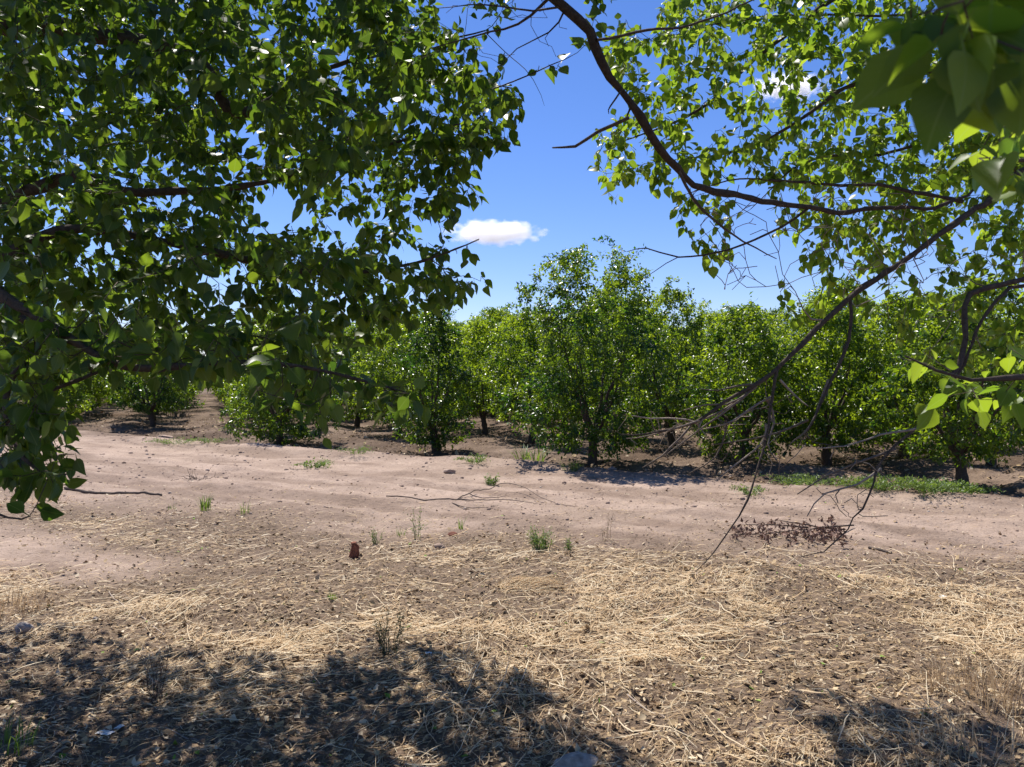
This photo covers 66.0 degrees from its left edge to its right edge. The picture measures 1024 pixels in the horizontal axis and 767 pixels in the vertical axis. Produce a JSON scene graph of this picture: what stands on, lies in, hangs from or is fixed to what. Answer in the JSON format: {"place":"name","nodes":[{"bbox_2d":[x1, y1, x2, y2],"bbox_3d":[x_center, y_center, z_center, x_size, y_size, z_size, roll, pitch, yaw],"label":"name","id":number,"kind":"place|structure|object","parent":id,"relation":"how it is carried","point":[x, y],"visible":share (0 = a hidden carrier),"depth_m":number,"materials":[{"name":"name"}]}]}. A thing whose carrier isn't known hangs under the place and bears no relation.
{"place":"outdoors","nodes":[
{"label":"outdoors","id":0,"kind":"place"},
{"bbox_2d":[0,374,1023,766],"bbox_3d":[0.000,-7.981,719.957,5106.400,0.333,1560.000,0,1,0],"label":"ground","id":1,"kind":"structure","parent":0,"point":[372,470],"depth_m":6.84,"materials":[{"name":"soil"}]},
{"bbox_2d":[0,709,46,757],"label":"grass tuft","id":2,"kind":"object","parent":1,"relation":"on","point":[7,731],"visible":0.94,"depth_m":3.37,"materials":[{"name":"green plant"}]},
{"bbox_2d":[14,622,33,633],"bbox_3d":[-2.976,1.502,4.811,0.105,0.090,0.086,0,1,18],"label":"stone","id":3,"kind":"object","parent":1,"relation":"on","point":[24,627],"visible":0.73,"depth_m":4.78,"materials":[{"name":"grey stone"}]},
{"bbox_2d":[0,575,67,619],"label":"dry grass","id":4,"kind":"structure","parent":1,"relation":"on","point":[19,602],"depth_m":5.47,"materials":[{"name":"plant"}]},
{"bbox_2d":[0,492,74,508],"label":"dry grass","id":5,"kind":"structure","parent":1,"relation":"on","point":[29,502],"depth_m":9.79,"materials":[{"name":"plant"}]},
{"bbox_2d":[1,315,96,413],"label":"orchard tree","id":6,"kind":"object","parent":1,"relation":"on","point":[67,393],"visible":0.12,"depth_m":24.75,"materials":[{"name":"green plant"}]},
{"bbox_2d":[49,729,79,758],"bbox_3d":[-1.903,1.537,3.368,0.026,0.031,0.319,0,1,-8],"label":"stick","id":7,"kind":"object","parent":1,"relation":"on","point":[60,749],"visible":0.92,"depth_m":3.30,"materials":[{"name":"wood"}]},
{"bbox_2d":[48,305,116,413],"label":"orchard tree","id":8,"kind":"object","parent":1,"relation":"on","point":[99,378],"visible":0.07,"depth_m":28.41,"materials":[{"name":"green plant"}]},
{"bbox_2d":[48,329,119,412],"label":"orchard tree","id":9,"kind":"object","parent":1,"relation":"on","point":[97,395],"visible":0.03,"depth_m":30.67,"materials":[{"name":"green plant"}]},
{"bbox_2d":[95,729,114,734],"bbox_3d":[-1.815,1.556,3.514,0.079,0.005,0.050,0,1,16],"label":"paper scrap","id":10,"kind":"object","parent":1,"relation":"on","point":[106,732],"visible":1,"depth_m":3.51,"materials":[{"name":"white paper"}]},
{"bbox_2d":[64,487,161,495],"bbox_3d":[-5.265,1.430,10.373,1.722,0.087,0.044,0,1,21],"label":"stick","id":11,"kind":"object","parent":1,"relation":"on","point":[94,492],"visible":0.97,"depth_m":10.36,"materials":[{"name":"brown wood"}]},
{"bbox_2d":[108,592,165,636],"bbox_3d":[-2.532,1.532,5.277,0.020,0.057,1.312,-1,1,-41],"label":"stick","id":12,"kind":"object","parent":1,"relation":"on","point":[138,613],"visible":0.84,"depth_m":5.12,"materials":[{"name":"beige wood"}]},
{"bbox_2d":[107,319,189,419],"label":"orchard tree","id":13,"kind":"object","parent":1,"relation":"on","point":[177,329],"visible":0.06,"depth_m":26.91,"materials":[{"name":"green plant"}]},
{"bbox_2d":[130,644,170,703],"bbox_3d":[-1.741,1.420,3.844,0.181,0.293,0.196,0,1,0],"label":"weed","id":14,"kind":"object","parent":1,"relation":"on","point":[153,689],"visible":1,"depth_m":3.86,"materials":[{"name":"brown plant"}]},
{"bbox_2d":[114,363,193,414],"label":"orchard tree","id":15,"kind":"object","parent":1,"relation":"on","point":[157,412],"depth_m":29.90,"materials":[{"name":"green plant"}]},
{"bbox_2d":[104,331,204,426],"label":"orchard tree","id":16,"kind":"object","parent":1,"relation":"on","point":[133,382],"visible":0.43,"depth_m":23.29,"materials":[{"name":"green plant"}]},
{"bbox_2d":[157,435,172,437],"bbox_3d":[-8.722,1.379,19.765,0.498,0.189,0.278,0,1,0],"label":"dirt clod","id":17,"kind":"object","parent":1,"relation":"on","point":[166,436],"visible":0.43,"depth_m":19.67,"materials":[{"name":"soil"}]},
{"bbox_2d":[142,435,200,444],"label":"weed","id":18,"kind":"object","parent":1,"relation":"on","point":[167,441],"visible":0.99,"depth_m":17.22,"materials":[{"name":"green plant"}]},
{"bbox_2d":[146,325,205,400],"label":"orchard tree","id":19,"kind":"object","parent":1,"relation":"on","point":[196,388],"visible":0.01,"depth_m":33.67,"materials":[{"name":"green plant"}]},
{"bbox_2d":[171,468,214,480],"bbox_3d":[-4.857,1.403,11.972,0.694,0.265,0.349,0,1,0],"label":"twig heap","id":20,"kind":"object","parent":1,"relation":"on","point":[193,477],"visible":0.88,"depth_m":12.00,"materials":[{"name":"brown plant"}]},
{"bbox_2d":[165,727,223,749],"bbox_3d":[-1.374,1.534,3.397,0.413,0.023,0.010,1,1,34],"label":"stick","id":21,"kind":"object","parent":1,"relation":"on","point":[189,738],"visible":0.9,"depth_m":3.41,"materials":[{"name":"brown wood"}]},
{"bbox_2d":[193,491,213,510],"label":"grass tuft","id":22,"kind":"object","parent":1,"relation":"on","point":[205,506],"visible":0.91,"depth_m":9.09,"materials":[{"name":"green plant"}]},
{"bbox_2d":[190,435,231,442],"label":"weed","id":23,"kind":"object","parent":1,"relation":"on","point":[207,440],"visible":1,"depth_m":17.27,"materials":[{"name":"green plant"}]},
{"bbox_2d":[205,326,242,408],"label":"orchard tree","id":24,"kind":"object","parent":1,"relation":"on","point":[219,397],"visible":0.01,"depth_m":33.48,"materials":[{"name":"green plant"}]},
{"bbox_2d":[207,321,241,406],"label":"orchard tree","id":25,"kind":"object","parent":1,"relation":"on","point":[213,389],"visible":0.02,"depth_m":36.59,"materials":[{"name":"green plant"}]},
{"bbox_2d":[223,318,253,397],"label":"orchard tree","id":26,"kind":"object","parent":1,"relation":"on","point":[243,332],"visible":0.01,"depth_m":30.81,"materials":[{"name":"green plant"}]},
{"bbox_2d":[238,498,252,514],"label":"grass tuft","id":27,"kind":"object","parent":1,"relation":"on","point":[245,507],"visible":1,"depth_m":8.88,"materials":[{"name":"green plant"}]},
{"bbox_2d":[219,335,300,412],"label":"orchard tree","id":28,"kind":"object","parent":1,"relation":"on","point":[232,380],"visible":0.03,"depth_m":27.49,"materials":[{"name":"green plant"}]},
{"bbox_2d":[217,307,323,422],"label":"orchard tree","id":29,"kind":"object","parent":1,"relation":"on","point":[238,384],"visible":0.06,"depth_m":21.39,"materials":[{"name":"green plant"}]},
{"bbox_2d":[219,330,321,424],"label":"orchard tree","id":30,"kind":"object","parent":1,"relation":"on","point":[237,390],"visible":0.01,"depth_m":24.02,"materials":[{"name":"green plant"}]},
{"bbox_2d":[216,321,344,446],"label":"orchard tree","id":31,"kind":"object","parent":1,"relation":"on","point":[282,418],"visible":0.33,"depth_m":17.79,"materials":[{"name":"green plant"}]},
{"bbox_2d":[294,456,333,467],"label":"weed","id":32,"kind":"object","parent":1,"relation":"on","point":[317,464],"visible":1,"depth_m":13.50,"materials":[{"name":"green plant"}]},
{"bbox_2d":[315,321,376,405],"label":"orchard tree","id":33,"kind":"object","parent":1,"relation":"on","point":[335,343],"visible":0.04,"depth_m":28.43,"materials":[{"name":"green plant"}]},
{"bbox_2d":[328,441,379,454],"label":"weed","id":34,"kind":"object","parent":1,"relation":"on","point":[359,449],"visible":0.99,"depth_m":14.71,"materials":[{"name":"green plant"}]},
{"bbox_2d":[348,541,359,558],"bbox_3d":[-1.382,1.466,6.901,0.092,0.161,0.066,5,2,-20],"label":"brick fragment","id":35,"kind":"object","parent":1,"relation":"on","point":[354,551],"visible":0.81,"depth_m":6.88,"materials":[{"name":"red brick"}]},
{"bbox_2d":[318,322,399,425],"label":"orchard tree","id":36,"kind":"object","parent":1,"relation":"on","point":[353,414],"visible":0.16,"depth_m":23.74,"materials":[{"name":"green plant"}]},
{"bbox_2d":[369,529,383,543],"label":"weed","id":37,"kind":"object","parent":1,"relation":"on","point":[374,538],"visible":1,"depth_m":7.41,"materials":[{"name":"green plant"}]},
{"bbox_2d":[371,602,410,655],"bbox_3d":[-0.676,1.385,4.427,0.227,0.301,0.232,0,1,0],"label":"weed","id":38,"kind":"object","parent":1,"relation":"on","point":[385,637],"visible":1,"depth_m":4.42,"materials":[{"name":"brown plant"}]},
{"bbox_2d":[363,313,422,380],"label":"orchard tree","id":39,"kind":"object","parent":1,"relation":"on","point":[393,354],"visible":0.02,"depth_m":28.74,"materials":[{"name":"green plant"}]},
{"bbox_2d":[346,319,461,437],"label":"orchard tree","id":40,"kind":"object","parent":1,"relation":"on","point":[381,358],"visible":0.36,"depth_m":19.84,"materials":[{"name":"green plant"}]},
{"bbox_2d":[407,506,426,539],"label":"weed","id":41,"kind":"object","parent":1,"relation":"on","point":[419,533],"visible":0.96,"depth_m":7.57,"materials":[{"name":"green plant"}]},
{"bbox_2d":[384,304,460,404],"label":"orchard tree","id":42,"kind":"object","parent":1,"relation":"on","point":[416,316],"visible":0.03,"depth_m":25.81,"materials":[{"name":"green plant"}]},
{"bbox_2d":[383,303,475,451],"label":"orchard tree","id":43,"kind":"object","parent":1,"relation":"on","point":[434,436],"visible":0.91,"depth_m":16.02,"materials":[{"name":"green plant"}]},
{"bbox_2d":[397,317,495,424],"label":"orchard tree","id":44,"kind":"object","parent":1,"relation":"on","point":[476,378],"visible":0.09,"depth_m":22.99,"materials":[{"name":"green plant"}]},
{"bbox_2d":[443,469,455,473],"bbox_3d":[-0.996,1.409,12.585,0.197,0.088,0.134,0,1,0],"label":"stone","id":45,"kind":"object","parent":1,"relation":"on","point":[448,471],"visible":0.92,"depth_m":12.54,"materials":[{"name":"stone"}]},
{"bbox_2d":[448,531,457,536],"bbox_3d":[-0.581,1.479,7.721,0.098,0.056,0.066,0,1,0],"label":"stone","id":46,"kind":"object","parent":1,"relation":"on","point":[452,533],"visible":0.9,"depth_m":7.71,"materials":[{"name":"stone"}]},
{"bbox_2d":[457,517,467,528],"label":"grass tuft","id":47,"kind":"object","parent":1,"relation":"on","point":[461,524],"visible":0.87,"depth_m":8.20,"materials":[{"name":"green plant"}]},
{"bbox_2d":[453,453,490,463],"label":"weed","id":48,"kind":"object","parent":1,"relation":"on","point":[471,460],"visible":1,"depth_m":13.44,"materials":[{"name":"green plant"}]},
{"bbox_2d":[386,483,574,507],"bbox_3d":[-0.417,1.411,9.668,1.899,0.131,1.492,0,1,-25],"label":"stick","id":49,"kind":"object","parent":1,"relation":"on","point":[474,496],"visible":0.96,"depth_m":9.78,"materials":[{"name":"brown wood"}]},
{"bbox_2d":[434,316,534,434],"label":"orchard tree","id":50,"kind":"object","parent":1,"relation":"on","point":[481,326],"visible":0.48,"depth_m":20.47,"materials":[{"name":"green plant"}]},
{"bbox_2d":[0,0,979,520],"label":"apricot tree","id":51,"kind":"object","parent":1,"relation":"on","point":[162,62],"visible":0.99,"depth_m":3.35,"materials":[{"name":"green plant"}]},
{"bbox_2d":[484,473,500,485],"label":"weed","id":52,"kind":"object","parent":1,"relation":"on","point":[492,481],"visible":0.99,"depth_m":11.44,"materials":[{"name":"green plant"}]},
{"bbox_2d":[463,306,524,417],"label":"orchard tree","id":53,"kind":"object","parent":1,"relation":"on","point":[488,313],"visible":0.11,"depth_m":29.04,"materials":[{"name":"green plant"}]},
{"bbox_2d":[474,305,519,405],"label":"orchard tree","id":54,"kind":"object","parent":1,"relation":"on","point":[505,314],"depth_m":34.96,"materials":[{"name":"green plant"}]},
{"bbox_2d":[0,459,1023,766],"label":"straw","id":55,"kind":"object","parent":1,"relation":"on","point":[248,659],"visible":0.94,"depth_m":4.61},
{"bbox_2d":[0,473,1023,766],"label":"leaf litter","id":56,"kind":"object","parent":1,"relation":"on","point":[132,761],"visible":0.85,"depth_m":4.20,"materials":[{"name":"beige plant"}]},
{"bbox_2d":[1,433,1023,766],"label":"clods","id":57,"kind":"object","parent":1,"relation":"on","point":[437,545],"visible":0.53,"depth_m":9.73,"materials":[{"name":"brown soil"}]},
{"bbox_2d":[480,313,565,421],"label":"orchard tree","id":58,"kind":"object","parent":1,"relation":"on","point":[512,318],"visible":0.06,"depth_m":25.80,"materials":[{"name":"green plant"}]},
{"bbox_2d":[507,444,550,461],"bbox_3d":[0.327,1.306,14.870,1.038,0.443,0.980,0,1,-20],"label":"grass tuft","id":59,"kind":"object","parent":1,"relation":"on","point":[527,456],"visible":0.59,"depth_m":14.96,"materials":[{"name":"green plant"}]},
{"bbox_2d":[473,302,589,444],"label":"orchard tree","id":60,"kind":"object","parent":1,"relation":"on","point":[525,317],"visible":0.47,"depth_m":17.88,"materials":[{"name":"green plant"}]},
{"bbox_2d":[497,576,571,593],"bbox_3d":[0.169,1.464,5.824,0.556,0.088,0.436,0,1,0],"label":"straw bundle","id":61,"kind":"object","parent":1,"relation":"on","point":[532,583],"visible":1,"depth_m":5.77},
{"bbox_2d":[527,525,554,550],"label":"weed","id":62,"kind":"object","parent":1,"relation":"on","point":[536,541],"visible":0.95,"depth_m":7.01,"materials":[{"name":"green plant"}]},
{"bbox_2d":[72,410,1023,497],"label":"orchard litter","id":63,"kind":"object","parent":1,"relation":"on","point":[1012,470],"visible":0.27,"depth_m":16.20,"materials":[{"name":"brown plant"}]},
{"bbox_2d":[517,323,616,427],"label":"orchard tree","id":64,"kind":"object","parent":1,"relation":"on","point":[562,422],"visible":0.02,"depth_m":22.80,"materials":[{"name":"green plant"}]},
{"bbox_2d":[564,538,571,551],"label":"weed","id":65,"kind":"object","parent":1,"relation":"on","point":[568,544],"visible":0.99,"depth_m":7.03,"materials":[{"name":"green plant"}]},
{"bbox_2d":[559,460,584,471],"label":"weed","id":66,"kind":"object","parent":1,"relation":"on","point":[572,464],"visible":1,"depth_m":12.53,"materials":[{"name":"green plant"}]},
{"bbox_2d":[553,751,597,766],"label":"stone","id":67,"kind":"object","parent":1,"relation":"on","point":[577,759],"visible":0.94,"depth_m":3.17,"materials":[{"name":"grey stone"}]},
{"bbox_2d":[559,309,601,358],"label":"orchard tree","id":68,"kind":"object","parent":1,"relation":"on","point":[570,320],"visible":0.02,"depth_m":29.16,"materials":[{"name":"green plant"}]},
{"bbox_2d":[497,234,691,467],"bbox_3d":[1.553,-0.498,14.056,3.256,4.290,3.135,0,1,27],"label":"orchard tree","id":69,"kind":"object","parent":1,"relation":"on","point":[601,417],"visible":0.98,"depth_m":13.66,"materials":[{"name":"green plant"}]},
{"bbox_2d":[539,286,656,434],"bbox_3d":[2.366,-0.509,20.070,3.438,4.014,2.762,0,1,-3],"label":"orchard tree","id":70,"kind":"object","parent":1,"relation":"on","point":[603,320],"visible":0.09,"depth_m":19.77,"materials":[{"name":"green plant"}]},
{"bbox_2d":[569,307,643,419],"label":"orchard tree","id":71,"kind":"object","parent":1,"relation":"on","point":[610,358],"visible":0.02,"depth_m":25.95,"materials":[{"name":"green plant"}]},
{"bbox_2d":[602,515,614,541],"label":"weed","id":72,"kind":"object","parent":1,"relation":"on","point":[607,528],"visible":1,"depth_m":7.55,"materials":[{"name":"plant"}]},
{"bbox_2d":[627,694,686,735],"bbox_3d":[0.656,1.516,3.628,0.022,0.040,0.469,0,1,-25],"label":"stick","id":73,"kind":"object","parent":1,"relation":"on","point":[634,700],"visible":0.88,"depth_m":3.73,"materials":[{"name":"beige wood"}]},
{"bbox_2d":[622,326,703,427],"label":"orchard tree","id":74,"kind":"object","parent":1,"relation":"on","point":[669,346],"visible":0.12,"depth_m":22.66,"materials":[{"name":"green plant"}]},
{"bbox_2d":[648,314,679,389],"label":"orchard tree","id":75,"kind":"object","parent":1,"relation":"on","point":[666,325],"depth_m":33.17,"materials":[{"name":"green plant"}]},
{"bbox_2d":[607,275,742,446],"bbox_3d":[3.493,-0.385,16.562,2.874,3.670,2.742,0,1,0],"label":"orchard tree","id":76,"kind":"object","parent":1,"relation":"on","point":[665,297],"visible":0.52,"depth_m":16.35,"materials":[{"name":"green plant"}]},
{"bbox_2d":[647,325,704,417],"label":"orchard tree","id":77,"kind":"object","parent":1,"relation":"on","point":[674,360],"visible":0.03,"depth_m":27.04,"materials":[{"name":"green plant"}]},
{"bbox_2d":[679,308,750,400],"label":"orchard tree","id":78,"kind":"object","parent":1,"relation":"on","point":[706,320],"visible":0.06,"depth_m":30.14,"materials":[{"name":"green plant"}]},
{"bbox_2d":[703,309,748,371],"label":"orchard tree","id":79,"kind":"object","parent":1,"relation":"on","point":[722,312],"visible":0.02,"depth_m":33.49,"materials":[{"name":"green plant"}]},
{"bbox_2d":[690,303,804,418],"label":"orchard tree","id":80,"kind":"object","parent":1,"relation":"on","point":[757,310],"visible":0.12,"depth_m":19.48,"materials":[{"name":"green plant"}]},
{"bbox_2d":[729,483,769,495],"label":"weed","id":81,"kind":"object","parent":1,"relation":"on","point":[745,489],"visible":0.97,"depth_m":10.38,"materials":[{"name":"green plant"}]},
{"bbox_2d":[718,303,780,402],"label":"orchard tree","id":82,"kind":"object","parent":1,"relation":"on","point":[743,368],"visible":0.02,"depth_m":23.50,"materials":[{"name":"green plant"}]},
{"bbox_2d":[670,291,830,462],"bbox_3d":[4.209,-0.029,14.288,2.913,3.141,2.453,0,1,0],"label":"orchard tree","id":83,"kind":"object","parent":1,"relation":"on","point":[757,327],"visible":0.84,"depth_m":13.87,"materials":[{"name":"green plant"}]},
{"bbox_2d":[718,312,790,377],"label":"orchard tree","id":84,"kind":"object","parent":1,"relation":"on","point":[763,359],"depth_m":27.06,"materials":[{"name":"green plant"}]},
{"bbox_2d":[743,306,804,406],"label":"orchard tree","id":85,"kind":"object","parent":1,"relation":"on","point":[777,312],"visible":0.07,"depth_m":30.45,"materials":[{"name":"green plant"}]},
{"bbox_2d":[743,616,811,627],"bbox_3d":[1.711,1.540,5.047,0.546,0.041,0.018,0,1,-21],"label":"stick","id":86,"kind":"object","parent":1,"relation":"on","point":[781,624],"visible":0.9,"depth_m":5.06,"materials":[{"name":"brown wood"}]},
{"bbox_2d":[726,514,853,546],"bbox_3d":[2.788,1.444,7.806,1.467,0.229,1.221,0,1,0],"label":"fallen bough","id":87,"kind":"object","parent":1,"relation":"on","point":[818,530],"visible":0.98,"depth_m":7.69,"materials":[{"name":"brown plant"}]},
{"bbox_2d":[753,472,850,486],"bbox_3d":[4.257,1.400,11.322,1.422,0.184,1.243,0,1,0],"label":"weed","id":88,"kind":"object","parent":1,"relation":"on","point":[804,480],"visible":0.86,"depth_m":11.28,"materials":[{"name":"green plant"}]},
{"bbox_2d":[587,0,1023,571],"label":"apricot tree","id":89,"kind":"object","parent":1,"relation":"on","point":[969,90],"visible":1,"depth_m":4.53,"materials":[{"name":"green plant"}]},
{"bbox_2d":[775,329,866,429],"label":"orchard tree","id":90,"kind":"object","parent":1,"relation":"on","point":[822,373],"visible":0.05,"depth_m":20.73,"materials":[{"name":"green plant"}]},
{"bbox_2d":[746,286,901,465],"bbox_3d":[5.608,-0.092,14.101,2.841,3.366,2.513,0,1,-32],"label":"orchard tree","id":91,"kind":"object","parent":1,"relation":"on","point":[827,424],"visible":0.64,"depth_m":13.79,"materials":[{"name":"green plant"}]},
{"bbox_2d":[796,321,862,406],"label":"orchard tree","id":92,"kind":"object","parent":1,"relation":"on","point":[836,361],"visible":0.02,"depth_m":23.36,"materials":[{"name":"green plant"}]},
{"bbox_2d":[772,267,906,444],"bbox_3d":[7.212,-0.443,16.921,2.900,4.039,2.766,-1,1,-40],"label":"orchard tree","id":93,"kind":"object","parent":1,"relation":"on","point":[842,281],"visible":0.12,"depth_m":16.58,"materials":[{"name":"green plant"}]},
{"bbox_2d":[821,474,897,487],"bbox_3d":[4.705,1.367,10.840,0.905,0.212,0.812,0,1,-24],"label":"weed","id":94,"kind":"object","parent":1,"relation":"on","point":[838,483],"visible":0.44,"depth_m":10.82,"materials":[{"name":"green plant"}]},
{"bbox_2d":[868,546,891,553],"bbox_3d":[3.302,1.492,7.058,0.031,0.027,0.234,0,1,-31],"label":"stick","id":95,"kind":"object","parent":1,"relation":"on","point":[879,549],"visible":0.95,"depth_m":7.06,"materials":[{"name":"wood"}]},
{"bbox_2d":[840,473,923,490],"bbox_3d":[4.950,1.325,10.467,1.040,0.251,1.055,0,1,0],"label":"weed","id":96,"kind":"object","parent":1,"relation":"on","point":[878,485],"visible":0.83,"depth_m":10.35,"materials":[{"name":"green plant"}]},
{"bbox_2d":[835,282,989,458],"bbox_3d":[7.261,-0.190,14.312,2.634,3.373,2.790,1,1,43],"label":"orchard tree","id":97,"kind":"object","parent":1,"relation":"on","point":[895,309],"visible":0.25,"depth_m":14.25,"materials":[{"name":"green plant"}]},
{"bbox_2d":[856,289,999,443],"bbox_3d":[9.080,-0.322,17.899,2.706,3.632,3.059,0,1,-21],"label":"orchard tree","id":98,"kind":"object","parent":1,"relation":"on","point":[897,355],"visible":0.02,"depth_m":17.57,"materials":[{"name":"green plant"}]},
{"bbox_2d":[885,474,981,497],"bbox_3d":[5.327,1.303,10.033,0.978,0.237,1.138,0,1,0],"label":"weed","id":99,"kind":"object","parent":1,"relation":"on","point":[929,485],"visible":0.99,"depth_m":9.87,"materials":[{"name":"green plant"}]},
{"bbox_2d":[856,286,1023,488],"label":"orchard tree","id":100,"kind":"object","parent":1,"relation":"on","point":[957,445],"visible":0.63,"depth_m":11.21,"materials":[{"name":"green plant"}]},
{"bbox_2d":[856,685,1023,766],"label":"dry grass","id":101,"kind":"structure","parent":1,"relation":"on","point":[975,740],"depth_m":3.26,"materials":[{"name":"plant"}]},
{"bbox_2d":[939,477,954,483],"bbox_3d":[6.521,1.467,11.635,0.438,0.152,0.290,0,1,0],"label":"dirt clod","id":102,"kind":"object","parent":1,"relation":"on","point":[949,479],"visible":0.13,"depth_m":11.65,"materials":[{"name":"soil"}]},
{"bbox_2d":[901,272,1023,466],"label":"orchard tree","id":103,"kind":"object","parent":1,"relation":"on","point":[1010,295],"visible":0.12,"depth_m":13.35,"materials":[{"name":"green plant"}]},
{"bbox_2d":[922,478,1005,493],"bbox_3d":[5.762,1.373,10.286,1.035,0.260,1.115,0,1,0],"label":"weed","id":104,"kind":"object","parent":1,"relation":"on","point":[984,489],"visible":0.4,"depth_m":10.05,"materials":[{"name":"green plant"}]},
{"bbox_2d":[908,630,1023,723],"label":"dry grass","id":105,"kind":"structure","parent":1,"relation":"on","point":[971,676],"depth_m":3.90,"materials":[{"name":"plant"}]},
{"bbox_2d":[0,0,1023,366],"label":"sky","id":106,"kind":"structure","parent":0,"point":[543,199],"materials":[{"name":"blue"}]}
]}

